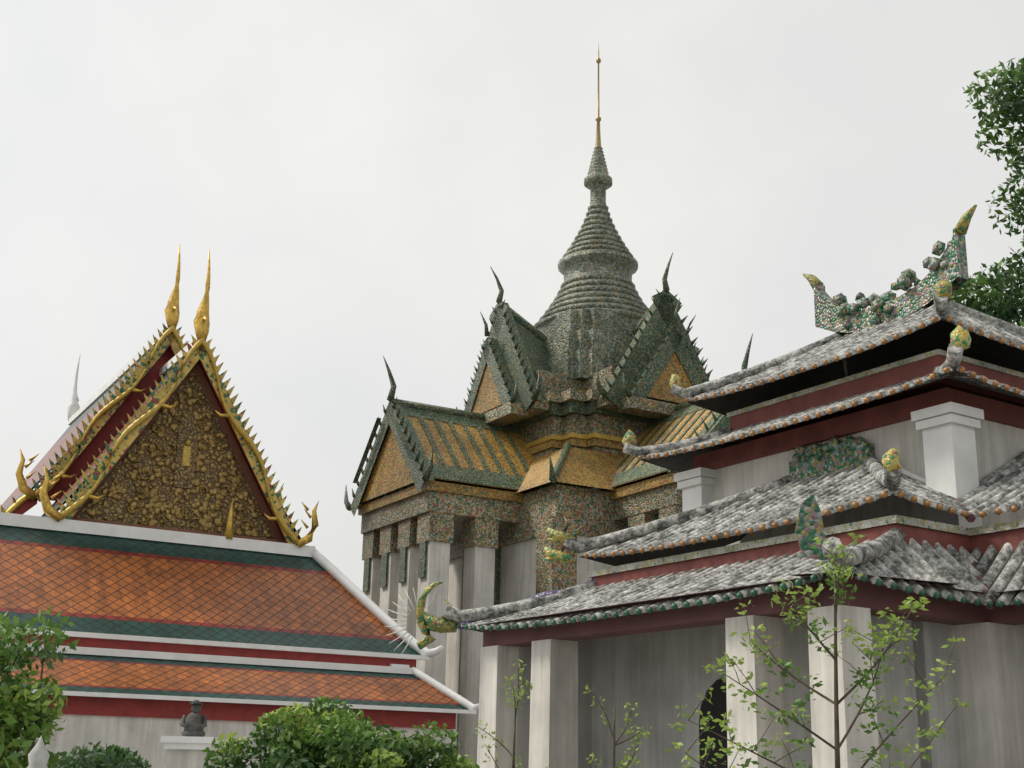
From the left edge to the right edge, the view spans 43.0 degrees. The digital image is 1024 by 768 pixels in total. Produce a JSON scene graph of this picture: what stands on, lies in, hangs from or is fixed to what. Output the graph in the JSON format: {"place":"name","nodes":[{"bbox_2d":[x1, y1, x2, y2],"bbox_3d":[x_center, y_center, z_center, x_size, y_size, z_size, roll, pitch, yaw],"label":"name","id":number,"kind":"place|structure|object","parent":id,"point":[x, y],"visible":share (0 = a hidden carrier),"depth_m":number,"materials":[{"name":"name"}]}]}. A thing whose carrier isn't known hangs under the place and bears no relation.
{"place":"outdoors","nodes":[
{"label":"outdoors","id":0,"kind":"place"},
{"bbox_2d":[27,736,49,767],"bbox_3d":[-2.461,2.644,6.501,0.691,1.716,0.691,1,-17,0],"label":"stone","id":1,"kind":"object","parent":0,"point":[38,755],"visible":1,"depth_m":6.68,"materials":[{"name":"stone"}]},
{"bbox_2d":[0,603,78,767],"bbox_3d":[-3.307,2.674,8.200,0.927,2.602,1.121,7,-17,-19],"label":"tall shrub","id":2,"kind":"object","parent":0,"point":[16,716],"visible":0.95,"depth_m":8.39,"materials":[{"name":"green plant"}]},
{"bbox_2d":[48,741,151,767],"bbox_3d":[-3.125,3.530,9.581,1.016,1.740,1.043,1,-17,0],"label":"clipped shrub","id":3,"kind":"object","parent":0,"point":[101,757],"visible":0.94,"depth_m":9.63,"materials":[{"name":"green plant"}]},
{"bbox_2d":[160,700,223,767],"bbox_3d":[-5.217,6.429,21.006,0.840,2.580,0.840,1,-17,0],"label":"statue on pedestal","id":4,"kind":"object","parent":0,"point":[190,744],"visible":0.96,"depth_m":20.82,"materials":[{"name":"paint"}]},
{"bbox_2d":[0,244,478,767],"bbox_3d":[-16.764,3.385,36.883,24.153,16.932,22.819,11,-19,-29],"label":"temple building","id":5,"kind":"structure","parent":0,"point":[170,562],"depth_m":32.99,"materials":[{"name":"orange tile"}]},
{"bbox_2d":[201,695,479,767],"bbox_3d":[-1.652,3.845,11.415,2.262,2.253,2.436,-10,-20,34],"label":"bush cluster","id":6,"kind":"object","parent":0,"point":[326,738],"visible":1,"depth_m":11.51,"materials":[{"name":"green plant"}]},
{"bbox_2d":[0,0,1023,590],"label":"sky","id":7,"kind":"structure","parent":0,"point":[353,176],"materials":[{"name":"white"}]},
{"bbox_2d":[344,43,752,767],"bbox_3d":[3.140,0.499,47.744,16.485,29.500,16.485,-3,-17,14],"label":"temple","id":8,"kind":"structure","parent":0,"point":[496,477],"depth_m":43.04,"materials":[{"name":"paint"}]},
{"bbox_2d":[472,659,654,767],"bbox_3d":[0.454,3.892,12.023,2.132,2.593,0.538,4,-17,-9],"label":"sparse trees","id":9,"kind":"object","parent":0,"point":[515,705],"visible":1,"depth_m":12.19,"materials":[{"name":"green plant"}]},
{"bbox_2d":[386,204,1023,767],"bbox_3d":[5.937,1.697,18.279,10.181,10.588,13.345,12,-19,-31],"label":"temple building","id":10,"kind":"structure","parent":0,"point":[890,424],"depth_m":18.50,"materials":[{"name":"paint"}]},
{"bbox_2d":[665,532,971,767],"bbox_3d":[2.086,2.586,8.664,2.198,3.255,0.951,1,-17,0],"label":"young tree","id":11,"kind":"object","parent":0,"point":[835,656],"visible":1,"depth_m":8.80,"materials":[{"name":"green plant"}]},
{"bbox_2d":[950,57,1023,326],"bbox_3d":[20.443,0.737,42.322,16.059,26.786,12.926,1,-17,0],"label":"tree","id":12,"kind":"object","parent":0,"point":[1008,306],"visible":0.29,"depth_m":44.73,"materials":[{"name":"green plant"}]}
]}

